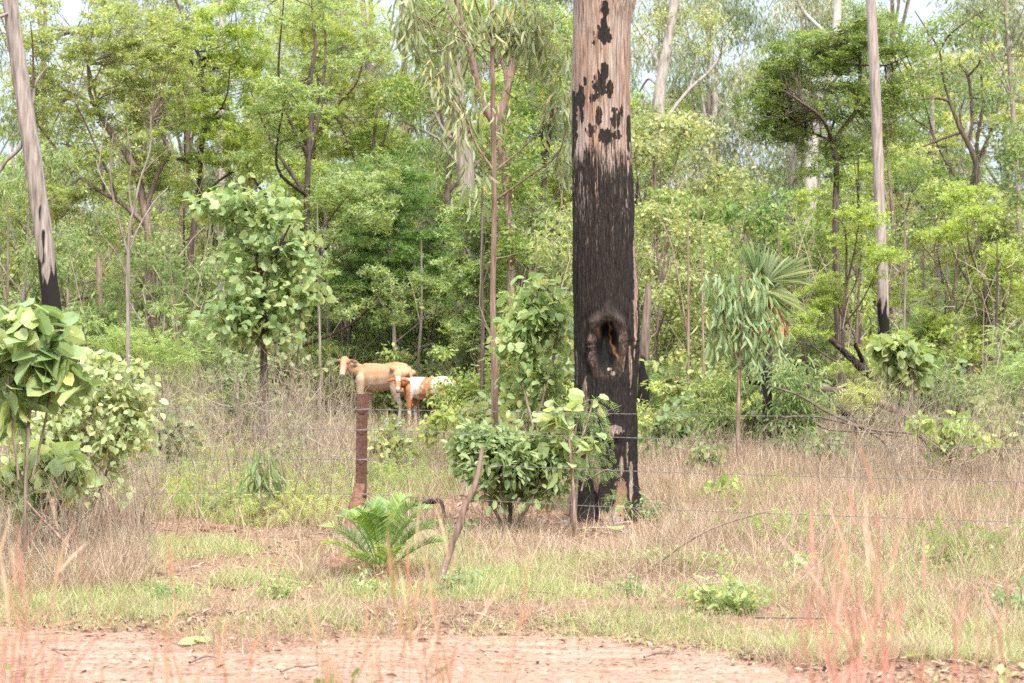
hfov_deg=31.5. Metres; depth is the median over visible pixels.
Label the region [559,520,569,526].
stone
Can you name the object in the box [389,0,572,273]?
tree
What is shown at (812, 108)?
tree
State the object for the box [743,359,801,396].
shrub
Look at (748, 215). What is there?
tree
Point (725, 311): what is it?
gum sapling
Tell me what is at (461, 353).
shrub
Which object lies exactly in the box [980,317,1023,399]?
shrub
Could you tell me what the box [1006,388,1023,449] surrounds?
shrub
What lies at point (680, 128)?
tree
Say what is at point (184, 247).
bare sapling
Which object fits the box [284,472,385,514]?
weed
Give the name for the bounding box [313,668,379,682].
weed
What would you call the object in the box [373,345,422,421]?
shrub
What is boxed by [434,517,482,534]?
weed
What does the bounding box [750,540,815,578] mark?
weed
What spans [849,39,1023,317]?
tree
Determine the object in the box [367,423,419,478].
weed
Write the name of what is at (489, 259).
tree
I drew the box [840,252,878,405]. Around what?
bare sapling
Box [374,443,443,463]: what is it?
weed
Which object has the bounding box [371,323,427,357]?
shrub
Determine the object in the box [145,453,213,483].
weed
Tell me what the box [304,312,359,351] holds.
shrub
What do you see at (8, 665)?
weed
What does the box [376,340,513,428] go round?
shrub
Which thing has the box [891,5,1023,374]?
tree
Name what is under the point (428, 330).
bare sapling
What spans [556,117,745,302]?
tree
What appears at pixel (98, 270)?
dead tree
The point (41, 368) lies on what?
shrub
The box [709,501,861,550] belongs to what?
weed
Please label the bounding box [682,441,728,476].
weed
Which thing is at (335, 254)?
tree
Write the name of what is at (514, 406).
shrub
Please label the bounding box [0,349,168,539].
shrub
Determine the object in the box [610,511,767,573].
stick
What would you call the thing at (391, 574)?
grass clump
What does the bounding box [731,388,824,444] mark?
shrub
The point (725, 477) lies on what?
shrub
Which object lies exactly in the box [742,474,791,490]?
palm seedling
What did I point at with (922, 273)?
bare sapling
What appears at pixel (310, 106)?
tree
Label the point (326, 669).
grass clump
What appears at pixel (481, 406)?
weed
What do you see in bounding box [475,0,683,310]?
tree
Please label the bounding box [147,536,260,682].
grass clump
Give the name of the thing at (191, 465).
weed
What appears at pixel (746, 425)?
weed
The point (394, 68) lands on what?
tree
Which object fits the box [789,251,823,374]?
bare sapling
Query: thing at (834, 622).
grass clump
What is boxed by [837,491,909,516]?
weed
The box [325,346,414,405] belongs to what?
shrub
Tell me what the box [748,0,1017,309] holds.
tree
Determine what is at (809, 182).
tree
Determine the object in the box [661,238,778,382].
tree
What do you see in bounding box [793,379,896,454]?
shrub
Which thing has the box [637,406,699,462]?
weed
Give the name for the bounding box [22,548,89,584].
weed
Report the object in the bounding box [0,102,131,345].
tree
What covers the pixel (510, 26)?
gum sapling
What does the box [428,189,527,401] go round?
tree
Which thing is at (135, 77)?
tree
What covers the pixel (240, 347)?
shrub
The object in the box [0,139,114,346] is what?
tree
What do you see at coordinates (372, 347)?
shrub
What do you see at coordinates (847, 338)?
shrub
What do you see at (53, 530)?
stick
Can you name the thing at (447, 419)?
shrub
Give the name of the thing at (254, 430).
weed
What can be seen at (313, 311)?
tree
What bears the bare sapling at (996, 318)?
on the ground at (782, 667)
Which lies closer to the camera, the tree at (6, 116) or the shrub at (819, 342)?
the shrub at (819, 342)
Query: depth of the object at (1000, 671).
8.22 m
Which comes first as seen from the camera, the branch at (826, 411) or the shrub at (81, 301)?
the branch at (826, 411)
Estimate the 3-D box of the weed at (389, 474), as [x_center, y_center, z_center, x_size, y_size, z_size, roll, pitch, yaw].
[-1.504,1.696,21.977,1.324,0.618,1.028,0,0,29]
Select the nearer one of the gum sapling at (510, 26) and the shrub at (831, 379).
the gum sapling at (510, 26)
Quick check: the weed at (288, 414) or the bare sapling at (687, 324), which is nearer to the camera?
the weed at (288, 414)
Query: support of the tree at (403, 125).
on the ground at (782, 667)
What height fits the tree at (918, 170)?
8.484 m
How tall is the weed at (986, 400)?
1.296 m
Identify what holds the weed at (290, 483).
on the ground at (782, 667)
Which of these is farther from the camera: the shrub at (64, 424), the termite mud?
the termite mud
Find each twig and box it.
[52,647,77,651]
[188,655,216,663]
[280,665,315,672]
[511,591,554,596]
[643,649,676,657]
[755,616,845,621]
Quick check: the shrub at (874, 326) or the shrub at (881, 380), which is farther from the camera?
the shrub at (874, 326)
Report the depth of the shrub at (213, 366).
34.09 m
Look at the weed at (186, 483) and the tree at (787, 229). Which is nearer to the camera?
the weed at (186, 483)
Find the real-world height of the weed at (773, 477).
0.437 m
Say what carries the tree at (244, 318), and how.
on the ground at (782, 667)
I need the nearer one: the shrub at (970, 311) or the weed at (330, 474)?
the weed at (330, 474)
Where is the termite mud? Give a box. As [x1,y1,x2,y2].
[344,483,364,530]
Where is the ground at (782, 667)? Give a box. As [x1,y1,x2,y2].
[0,415,1023,682]
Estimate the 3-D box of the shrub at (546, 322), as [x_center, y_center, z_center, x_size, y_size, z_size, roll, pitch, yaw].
[0.271,0.545,20.009,1.141,2.636,0.907,0,0,0]
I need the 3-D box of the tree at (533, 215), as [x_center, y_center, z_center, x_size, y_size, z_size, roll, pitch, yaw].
[0.285,-0.996,38.185,3.412,5.863,4.105,0,0,-37]
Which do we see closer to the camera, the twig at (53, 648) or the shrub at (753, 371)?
the twig at (53, 648)
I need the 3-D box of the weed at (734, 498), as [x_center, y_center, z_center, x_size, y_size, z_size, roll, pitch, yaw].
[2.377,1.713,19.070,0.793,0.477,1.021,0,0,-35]
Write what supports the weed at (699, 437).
on the ground at (782, 667)
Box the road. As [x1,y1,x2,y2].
[0,603,988,682]
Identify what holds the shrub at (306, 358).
on the ground at (782, 667)
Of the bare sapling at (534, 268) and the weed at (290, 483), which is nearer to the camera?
the weed at (290, 483)
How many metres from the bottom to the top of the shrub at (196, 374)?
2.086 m
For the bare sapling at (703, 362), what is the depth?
27.99 m
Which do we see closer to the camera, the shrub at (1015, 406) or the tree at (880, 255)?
the shrub at (1015, 406)
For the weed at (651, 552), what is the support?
on the ground at (782, 667)
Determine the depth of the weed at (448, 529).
16.02 m
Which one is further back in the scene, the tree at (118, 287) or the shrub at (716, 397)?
the tree at (118, 287)
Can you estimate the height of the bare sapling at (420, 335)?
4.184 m
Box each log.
[749,378,862,450]
[800,381,927,446]
[828,338,908,395]
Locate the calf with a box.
[386,371,458,426]
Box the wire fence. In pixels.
[89,394,1023,522]
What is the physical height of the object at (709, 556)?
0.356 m
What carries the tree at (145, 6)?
on the ground at (782, 667)
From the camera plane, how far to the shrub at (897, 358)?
25.87 m
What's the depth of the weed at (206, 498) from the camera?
18.53 m
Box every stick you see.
[27,501,88,574]
[437,447,484,592]
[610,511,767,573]
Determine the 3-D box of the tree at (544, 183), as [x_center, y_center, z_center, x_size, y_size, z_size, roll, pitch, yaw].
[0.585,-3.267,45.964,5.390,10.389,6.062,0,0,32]
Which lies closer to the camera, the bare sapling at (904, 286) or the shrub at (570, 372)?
the shrub at (570, 372)
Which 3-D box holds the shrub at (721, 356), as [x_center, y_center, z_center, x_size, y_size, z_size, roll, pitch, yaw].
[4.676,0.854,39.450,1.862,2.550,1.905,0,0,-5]
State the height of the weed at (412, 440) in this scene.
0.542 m
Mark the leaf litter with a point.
(649, 642)
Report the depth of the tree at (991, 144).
69.19 m
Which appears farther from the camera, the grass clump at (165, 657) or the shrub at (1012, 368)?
the shrub at (1012, 368)
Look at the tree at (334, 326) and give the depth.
47.60 m
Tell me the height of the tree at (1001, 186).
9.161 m
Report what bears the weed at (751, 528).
on the ground at (782, 667)
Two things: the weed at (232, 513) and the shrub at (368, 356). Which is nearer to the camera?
the weed at (232, 513)
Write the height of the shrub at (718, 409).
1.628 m
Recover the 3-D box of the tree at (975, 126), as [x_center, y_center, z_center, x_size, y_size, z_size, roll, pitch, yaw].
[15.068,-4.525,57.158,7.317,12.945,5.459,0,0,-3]
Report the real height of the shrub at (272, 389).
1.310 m
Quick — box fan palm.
[736,240,815,445]
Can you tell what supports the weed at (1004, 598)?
on the ground at (782, 667)
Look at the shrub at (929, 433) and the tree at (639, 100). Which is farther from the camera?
the tree at (639, 100)
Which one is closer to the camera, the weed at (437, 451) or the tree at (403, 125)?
the weed at (437, 451)
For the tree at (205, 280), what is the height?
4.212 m
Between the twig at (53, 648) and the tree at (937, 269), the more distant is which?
the tree at (937, 269)
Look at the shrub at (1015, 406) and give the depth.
26.29 m
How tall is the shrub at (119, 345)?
2.871 m
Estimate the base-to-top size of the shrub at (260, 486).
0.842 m
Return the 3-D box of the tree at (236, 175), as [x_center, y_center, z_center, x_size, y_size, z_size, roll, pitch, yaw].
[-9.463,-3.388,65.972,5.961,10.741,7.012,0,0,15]
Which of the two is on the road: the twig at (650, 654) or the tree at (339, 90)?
the twig at (650, 654)
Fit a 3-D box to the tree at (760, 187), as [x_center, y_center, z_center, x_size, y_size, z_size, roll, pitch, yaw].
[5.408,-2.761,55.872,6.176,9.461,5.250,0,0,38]
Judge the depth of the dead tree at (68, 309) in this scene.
30.98 m
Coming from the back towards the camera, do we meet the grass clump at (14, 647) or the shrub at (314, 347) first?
the shrub at (314, 347)
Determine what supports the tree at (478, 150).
on the ground at (782, 667)
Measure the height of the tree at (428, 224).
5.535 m
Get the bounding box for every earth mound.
[113,510,148,529]
[200,524,242,532]
[325,553,359,570]
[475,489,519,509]
[515,501,550,512]
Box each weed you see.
[1,661,42,682]
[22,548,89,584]
[120,464,251,506]
[132,452,237,489]
[138,402,206,473]
[143,574,197,600]
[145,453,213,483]
[146,426,263,473]
[159,474,277,518]
[184,442,266,466]
[186,492,272,526]
[190,458,302,500]
[204,440,330,482]
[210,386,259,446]
[223,464,346,516]
[230,480,341,529]
[241,412,275,446]
[253,569,310,600]
[257,435,296,473]
[263,489,349,527]
[269,409,314,458]
[271,454,384,491]
[279,446,377,478]
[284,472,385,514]
[300,413,314,432]
[313,450,441,493]
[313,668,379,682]
[337,455,448,491]
[341,566,395,595]
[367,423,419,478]
[371,476,465,505]
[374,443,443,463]
[379,415,408,446]
[383,454,468,491]
[386,427,440,452]
[422,444,449,464]
[427,556,490,595]
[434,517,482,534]
[434,524,471,540]
[442,390,504,459]
[445,396,515,474]
[606,571,658,596]
[623,491,675,523]
[635,545,665,560]
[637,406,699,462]
[653,504,698,527]
[667,391,713,445]
[670,561,764,619]
[682,432,712,450]
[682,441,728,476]
[695,483,791,510]
[695,517,791,541]
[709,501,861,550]
[710,573,773,615]
[732,467,805,488]
[733,418,755,450]
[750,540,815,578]
[770,507,862,534]
[776,495,814,511]
[781,379,829,420]
[804,427,847,466]
[827,521,889,555]
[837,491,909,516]
[895,510,1023,556]
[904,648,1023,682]
[941,479,1022,510]
[961,415,1023,466]
[965,389,1019,452]
[977,576,1023,614]
[993,505,1021,524]
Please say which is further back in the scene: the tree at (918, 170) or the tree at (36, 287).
the tree at (918, 170)
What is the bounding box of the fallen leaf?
[178,636,217,644]
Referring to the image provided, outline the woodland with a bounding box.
[0,95,1023,342]
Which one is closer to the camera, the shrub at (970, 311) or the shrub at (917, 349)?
the shrub at (917, 349)
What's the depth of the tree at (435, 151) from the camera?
44.64 m
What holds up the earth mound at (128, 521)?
on the ground at (782, 667)
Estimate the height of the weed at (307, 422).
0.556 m
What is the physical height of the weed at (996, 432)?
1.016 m
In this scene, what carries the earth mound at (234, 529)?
on the ground at (782, 667)
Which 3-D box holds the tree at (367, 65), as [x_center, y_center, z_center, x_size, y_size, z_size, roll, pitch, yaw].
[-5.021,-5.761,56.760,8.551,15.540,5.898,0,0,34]
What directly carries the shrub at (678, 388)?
on the ground at (782, 667)
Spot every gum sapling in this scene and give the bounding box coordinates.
[380,0,572,485]
[690,267,795,477]
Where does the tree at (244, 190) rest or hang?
on the ground at (782, 667)
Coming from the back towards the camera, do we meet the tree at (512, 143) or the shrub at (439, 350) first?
the tree at (512, 143)
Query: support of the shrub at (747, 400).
on the ground at (782, 667)
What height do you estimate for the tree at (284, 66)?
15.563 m
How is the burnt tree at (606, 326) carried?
on the ground at (782, 667)
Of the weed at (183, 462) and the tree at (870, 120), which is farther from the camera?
the tree at (870, 120)
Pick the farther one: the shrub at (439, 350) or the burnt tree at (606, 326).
the shrub at (439, 350)
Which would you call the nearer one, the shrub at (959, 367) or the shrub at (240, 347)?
the shrub at (959, 367)
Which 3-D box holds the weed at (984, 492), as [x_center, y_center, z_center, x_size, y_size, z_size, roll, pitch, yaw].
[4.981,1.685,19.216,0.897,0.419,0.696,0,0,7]
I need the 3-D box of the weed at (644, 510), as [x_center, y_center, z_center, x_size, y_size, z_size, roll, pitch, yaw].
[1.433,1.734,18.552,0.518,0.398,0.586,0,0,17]
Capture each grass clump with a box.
[0,477,158,682]
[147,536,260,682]
[276,564,441,682]
[376,494,467,682]
[404,546,534,682]
[780,434,972,682]
[907,574,1023,682]
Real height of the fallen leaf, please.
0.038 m
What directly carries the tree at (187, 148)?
on the ground at (782, 667)
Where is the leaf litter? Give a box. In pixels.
[0,491,1023,682]
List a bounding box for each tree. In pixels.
[0,0,71,414]
[0,0,188,311]
[0,0,227,344]
[0,34,98,300]
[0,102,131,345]
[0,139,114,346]
[0,184,36,299]
[0,229,111,361]
[3,139,127,315]
[59,0,210,305]
[66,290,69,311]
[77,0,303,306]
[83,17,229,318]
[85,241,226,393]
[95,257,104,359]
[104,225,229,365]
[141,172,278,360]
[143,0,281,336]
[145,0,329,280]
[160,40,343,313]
[163,115,290,292]
[165,0,445,411]
[181,172,336,452]
[218,0,232,296]
[231,0,409,344]
[233,0,453,317]
[235,69,443,357]
[239,235,335,354]
[241,0,482,338]
[269,0,517,323]
[283,190,362,359]
[296,156,416,370]
[308,189,429,358]
[313,134,505,363]
[321,149,455,349]
[323,0,571,344]
[337,0,504,338]
[344,122,487,344]
[368,0,499,399]
[368,199,456,364]
[384,0,572,300]
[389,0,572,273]
[411,64,560,264]
[412,197,563,326]
[415,243,522,356]
[416,1,639,329]
[420,154,568,366]
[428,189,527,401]
[429,63,647,326]
[440,0,572,378]
[475,0,671,298]
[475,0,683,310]
[486,206,637,402]
[548,83,706,283]
[554,109,768,375]
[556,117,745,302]
[568,0,643,524]
[631,0,744,360]
[631,0,756,213]
[631,102,774,329]
[633,0,803,291]
[634,185,725,381]
[634,199,735,407]
[637,282,651,419]
[644,0,888,286]
[645,0,820,282]
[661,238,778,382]
[675,194,799,330]
[699,179,854,362]
[725,0,943,362]
[728,18,894,331]
[738,206,869,392]
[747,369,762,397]
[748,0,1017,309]
[762,159,928,400]
[776,180,988,377]
[779,23,956,297]
[780,0,1011,327]
[782,201,913,406]
[793,0,866,325]
[809,89,996,339]
[834,320,845,398]
[843,0,1023,309]
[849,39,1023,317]
[866,0,889,377]
[871,178,1023,381]
[872,0,1023,295]
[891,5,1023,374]
[907,0,1023,272]
[913,180,1023,381]
[916,21,941,351]
[932,0,1023,346]
[940,130,1023,318]
[947,130,1023,367]
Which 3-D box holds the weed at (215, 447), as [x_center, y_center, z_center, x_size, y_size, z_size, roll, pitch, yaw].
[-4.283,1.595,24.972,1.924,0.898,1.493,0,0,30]
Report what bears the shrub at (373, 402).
on the ground at (782, 667)
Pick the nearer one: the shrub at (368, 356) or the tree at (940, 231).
the tree at (940, 231)
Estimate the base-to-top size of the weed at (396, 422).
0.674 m
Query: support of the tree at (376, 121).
on the ground at (782, 667)
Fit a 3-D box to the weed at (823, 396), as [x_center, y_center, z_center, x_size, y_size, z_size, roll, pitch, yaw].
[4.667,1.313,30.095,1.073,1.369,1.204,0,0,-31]
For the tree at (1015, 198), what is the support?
on the ground at (782, 667)
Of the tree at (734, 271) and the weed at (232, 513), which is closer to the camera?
the weed at (232, 513)
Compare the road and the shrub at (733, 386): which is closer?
the road
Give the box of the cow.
[334,356,415,425]
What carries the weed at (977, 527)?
on the ground at (782, 667)
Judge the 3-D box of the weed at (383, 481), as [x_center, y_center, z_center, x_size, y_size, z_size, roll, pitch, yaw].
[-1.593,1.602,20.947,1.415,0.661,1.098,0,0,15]
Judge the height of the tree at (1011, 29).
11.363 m
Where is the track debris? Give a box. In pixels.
[0,601,1023,682]
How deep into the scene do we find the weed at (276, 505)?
17.78 m
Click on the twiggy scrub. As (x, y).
(228, 421)
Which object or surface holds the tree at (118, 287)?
on the ground at (782, 667)
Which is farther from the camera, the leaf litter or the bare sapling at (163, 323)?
the bare sapling at (163, 323)
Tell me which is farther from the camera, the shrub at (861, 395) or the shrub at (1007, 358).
the shrub at (1007, 358)
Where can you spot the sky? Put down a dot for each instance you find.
(75, 6)
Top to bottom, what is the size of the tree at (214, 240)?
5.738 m
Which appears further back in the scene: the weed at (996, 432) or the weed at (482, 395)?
the weed at (482, 395)
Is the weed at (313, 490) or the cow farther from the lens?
the cow
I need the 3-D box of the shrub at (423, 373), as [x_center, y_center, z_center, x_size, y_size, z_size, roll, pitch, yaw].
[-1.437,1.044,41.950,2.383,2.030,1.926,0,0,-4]
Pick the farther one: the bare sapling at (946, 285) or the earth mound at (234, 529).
the bare sapling at (946, 285)
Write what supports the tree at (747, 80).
on the ground at (782, 667)
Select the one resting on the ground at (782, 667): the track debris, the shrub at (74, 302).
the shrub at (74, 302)
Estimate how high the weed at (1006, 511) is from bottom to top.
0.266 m
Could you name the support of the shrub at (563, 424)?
on the ground at (782, 667)
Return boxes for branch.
[181,505,268,511]
[416,499,446,522]
[768,385,896,464]
[771,415,935,469]
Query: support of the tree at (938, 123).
on the ground at (782, 667)
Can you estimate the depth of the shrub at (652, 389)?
28.04 m
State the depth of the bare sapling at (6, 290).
31.99 m
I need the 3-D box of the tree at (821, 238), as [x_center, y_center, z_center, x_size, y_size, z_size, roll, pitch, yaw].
[7.299,-0.730,37.543,3.137,5.287,4.798,0,0,-54]
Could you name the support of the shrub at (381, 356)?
on the ground at (782, 667)
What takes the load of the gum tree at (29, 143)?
on the ground at (782, 667)
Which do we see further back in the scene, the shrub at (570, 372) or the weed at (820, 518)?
the shrub at (570, 372)
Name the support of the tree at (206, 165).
on the ground at (782, 667)
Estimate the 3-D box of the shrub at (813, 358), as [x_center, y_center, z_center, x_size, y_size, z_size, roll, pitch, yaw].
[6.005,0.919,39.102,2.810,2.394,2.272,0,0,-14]
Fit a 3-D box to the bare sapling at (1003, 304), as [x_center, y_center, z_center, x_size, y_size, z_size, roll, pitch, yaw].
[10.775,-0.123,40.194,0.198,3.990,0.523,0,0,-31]
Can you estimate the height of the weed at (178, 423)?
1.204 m
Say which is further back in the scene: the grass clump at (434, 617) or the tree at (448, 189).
the tree at (448, 189)
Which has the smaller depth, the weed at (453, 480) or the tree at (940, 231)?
the weed at (453, 480)
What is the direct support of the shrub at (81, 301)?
on the ground at (782, 667)
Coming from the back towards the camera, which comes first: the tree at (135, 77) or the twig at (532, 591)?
the tree at (135, 77)
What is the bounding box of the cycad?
[318,491,447,580]
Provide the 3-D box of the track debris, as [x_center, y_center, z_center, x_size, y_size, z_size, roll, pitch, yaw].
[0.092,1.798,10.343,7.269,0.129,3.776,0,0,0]
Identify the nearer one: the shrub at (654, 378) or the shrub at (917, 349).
the shrub at (654, 378)
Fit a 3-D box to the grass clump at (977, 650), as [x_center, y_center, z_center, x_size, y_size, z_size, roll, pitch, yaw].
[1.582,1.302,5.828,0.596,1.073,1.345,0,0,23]
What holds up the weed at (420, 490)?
on the ground at (782, 667)
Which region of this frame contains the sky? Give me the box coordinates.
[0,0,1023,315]
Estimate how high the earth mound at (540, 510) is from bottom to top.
0.270 m
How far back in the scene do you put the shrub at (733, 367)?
34.79 m
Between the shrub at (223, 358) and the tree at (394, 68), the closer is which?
the shrub at (223, 358)
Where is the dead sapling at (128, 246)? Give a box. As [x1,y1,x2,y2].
[93,87,169,402]
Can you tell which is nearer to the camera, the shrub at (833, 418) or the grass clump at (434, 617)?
the grass clump at (434, 617)
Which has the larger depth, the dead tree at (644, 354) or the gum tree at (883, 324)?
the gum tree at (883, 324)
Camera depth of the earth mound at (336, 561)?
14.60 m
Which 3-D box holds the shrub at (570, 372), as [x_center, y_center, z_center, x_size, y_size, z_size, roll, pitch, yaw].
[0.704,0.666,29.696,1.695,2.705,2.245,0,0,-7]
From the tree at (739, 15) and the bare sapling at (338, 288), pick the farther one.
the tree at (739, 15)
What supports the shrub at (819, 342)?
on the ground at (782, 667)
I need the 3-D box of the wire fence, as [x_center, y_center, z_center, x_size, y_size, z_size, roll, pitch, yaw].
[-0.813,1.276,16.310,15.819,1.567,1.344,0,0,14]
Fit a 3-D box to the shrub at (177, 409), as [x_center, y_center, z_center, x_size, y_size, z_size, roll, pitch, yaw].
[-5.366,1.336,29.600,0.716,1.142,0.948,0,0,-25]
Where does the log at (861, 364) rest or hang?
on the ground at (782, 667)
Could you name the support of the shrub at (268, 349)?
on the ground at (782, 667)
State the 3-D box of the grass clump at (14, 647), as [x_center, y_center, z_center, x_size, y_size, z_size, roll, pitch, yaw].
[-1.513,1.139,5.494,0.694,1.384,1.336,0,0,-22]
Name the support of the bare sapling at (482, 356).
on the ground at (782, 667)
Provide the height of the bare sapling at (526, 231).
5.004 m
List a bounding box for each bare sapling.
[0,203,8,313]
[143,229,165,343]
[163,208,203,335]
[211,223,222,332]
[317,203,327,427]
[318,211,343,346]
[387,240,422,421]
[425,260,438,362]
[451,181,498,392]
[514,201,545,287]
[533,229,535,295]
[656,208,689,403]
[684,251,714,415]
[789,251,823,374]
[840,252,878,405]
[854,156,861,349]
[895,192,918,339]
[912,230,925,307]
[925,246,964,319]
[959,234,967,349]
[978,240,1010,380]
[1002,286,1005,357]
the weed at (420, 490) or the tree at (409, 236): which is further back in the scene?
the tree at (409, 236)
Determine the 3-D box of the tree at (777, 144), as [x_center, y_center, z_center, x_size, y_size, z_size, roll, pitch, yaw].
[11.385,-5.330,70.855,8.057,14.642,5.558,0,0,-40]
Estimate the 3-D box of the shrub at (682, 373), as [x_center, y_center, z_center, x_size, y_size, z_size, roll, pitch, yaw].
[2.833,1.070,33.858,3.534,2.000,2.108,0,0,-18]
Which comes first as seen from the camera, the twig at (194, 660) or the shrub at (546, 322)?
the twig at (194, 660)
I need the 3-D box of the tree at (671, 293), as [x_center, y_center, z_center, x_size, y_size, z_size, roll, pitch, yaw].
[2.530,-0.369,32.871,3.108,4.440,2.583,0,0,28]
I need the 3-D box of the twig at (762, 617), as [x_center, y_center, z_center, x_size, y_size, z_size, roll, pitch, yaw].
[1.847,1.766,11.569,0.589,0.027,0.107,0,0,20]
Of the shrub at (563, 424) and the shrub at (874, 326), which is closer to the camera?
the shrub at (563, 424)
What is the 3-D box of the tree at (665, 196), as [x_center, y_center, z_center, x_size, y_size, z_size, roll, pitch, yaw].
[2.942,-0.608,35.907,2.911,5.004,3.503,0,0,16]
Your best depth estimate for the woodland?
79.99 m
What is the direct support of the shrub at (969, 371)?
on the ground at (782, 667)
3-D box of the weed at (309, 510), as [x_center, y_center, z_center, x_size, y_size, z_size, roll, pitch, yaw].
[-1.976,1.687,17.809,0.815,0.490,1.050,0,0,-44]
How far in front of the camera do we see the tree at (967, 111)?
61.11 m
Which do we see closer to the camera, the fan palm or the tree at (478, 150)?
the fan palm
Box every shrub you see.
[0,290,81,451]
[0,298,104,560]
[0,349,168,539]
[0,438,101,547]
[67,281,97,336]
[70,291,159,401]
[75,295,218,431]
[117,338,212,407]
[141,297,181,343]
[160,390,201,443]
[161,319,247,392]
[165,347,281,431]
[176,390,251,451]
[207,343,253,373]
[217,284,314,373]
[231,330,336,422]
[232,379,282,440]
[238,442,294,518]
[280,340,371,404]
[288,330,354,420]
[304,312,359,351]
[304,358,404,420]
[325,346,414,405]
[352,332,399,393]
[358,348,452,417]
[359,347,426,415]
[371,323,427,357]
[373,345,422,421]
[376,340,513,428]
[406,343,476,419]
[414,405,467,466]
[424,334,453,367]
[427,336,503,405]
[438,410,585,537]
[466,282,571,435]
[485,272,574,499]
[511,300,574,441]
[532,388,624,537]
[562,376,721,448]
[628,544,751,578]
[636,357,685,431]
[638,354,744,415]
[639,341,721,431]
[651,346,772,378]
[675,369,751,450]
[686,333,733,367]
[693,372,736,413]
[700,473,745,496]
[714,370,749,408]
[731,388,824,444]
[733,379,785,446]
[734,354,804,406]
[741,395,757,417]
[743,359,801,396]
[746,353,845,460]
[772,323,834,394]
[782,333,833,395]
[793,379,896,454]
[799,304,898,397]
[817,404,855,431]
[818,342,866,421]
[829,311,902,376]
[847,334,908,437]
[863,329,942,395]
[865,328,938,455]
[869,314,958,367]
[885,350,972,443]
[900,270,1023,384]
[904,410,1001,476]
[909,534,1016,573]
[921,289,1023,372]
[932,363,989,399]
[935,357,1023,422]
[956,318,1023,414]
[968,328,1023,380]
[978,401,1023,454]
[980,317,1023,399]
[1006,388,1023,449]
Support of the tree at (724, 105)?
on the ground at (782, 667)
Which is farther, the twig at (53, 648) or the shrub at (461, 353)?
the shrub at (461, 353)
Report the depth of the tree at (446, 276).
42.96 m
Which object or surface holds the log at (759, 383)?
on the ground at (782, 667)
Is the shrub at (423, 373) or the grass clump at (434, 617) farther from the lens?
the shrub at (423, 373)
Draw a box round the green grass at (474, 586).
[0,410,1023,671]
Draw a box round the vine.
[557,395,631,529]
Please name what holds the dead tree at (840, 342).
on the ground at (782, 667)
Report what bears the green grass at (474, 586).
on the ground at (782, 667)
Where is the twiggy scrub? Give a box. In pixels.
[0,151,1023,586]
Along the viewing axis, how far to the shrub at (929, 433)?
21.90 m
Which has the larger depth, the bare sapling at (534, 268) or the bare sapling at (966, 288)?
the bare sapling at (966, 288)
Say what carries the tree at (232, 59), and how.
on the ground at (782, 667)
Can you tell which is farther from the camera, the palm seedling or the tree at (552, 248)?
the tree at (552, 248)
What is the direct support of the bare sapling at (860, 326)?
on the ground at (782, 667)
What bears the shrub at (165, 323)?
on the ground at (782, 667)
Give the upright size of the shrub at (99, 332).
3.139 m
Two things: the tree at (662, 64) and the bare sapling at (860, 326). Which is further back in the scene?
the tree at (662, 64)
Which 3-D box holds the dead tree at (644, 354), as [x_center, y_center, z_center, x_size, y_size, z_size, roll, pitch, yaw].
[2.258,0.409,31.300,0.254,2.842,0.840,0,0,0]
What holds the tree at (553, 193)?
on the ground at (782, 667)
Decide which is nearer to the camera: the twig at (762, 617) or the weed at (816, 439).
the twig at (762, 617)
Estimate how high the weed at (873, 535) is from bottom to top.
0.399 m
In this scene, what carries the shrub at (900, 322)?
on the ground at (782, 667)
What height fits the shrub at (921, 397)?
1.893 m
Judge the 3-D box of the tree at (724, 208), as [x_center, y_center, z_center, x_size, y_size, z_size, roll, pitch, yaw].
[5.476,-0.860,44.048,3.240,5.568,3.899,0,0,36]
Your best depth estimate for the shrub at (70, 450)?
14.89 m
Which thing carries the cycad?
on the ground at (782, 667)
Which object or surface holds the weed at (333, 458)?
on the ground at (782, 667)
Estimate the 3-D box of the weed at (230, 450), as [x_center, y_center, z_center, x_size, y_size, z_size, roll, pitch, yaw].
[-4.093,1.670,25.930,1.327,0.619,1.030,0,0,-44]
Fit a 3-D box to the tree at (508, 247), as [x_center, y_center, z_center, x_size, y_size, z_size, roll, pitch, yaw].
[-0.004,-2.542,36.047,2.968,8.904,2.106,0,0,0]
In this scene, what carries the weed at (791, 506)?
on the ground at (782, 667)
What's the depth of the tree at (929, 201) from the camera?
39.93 m
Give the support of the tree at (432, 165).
on the ground at (782, 667)

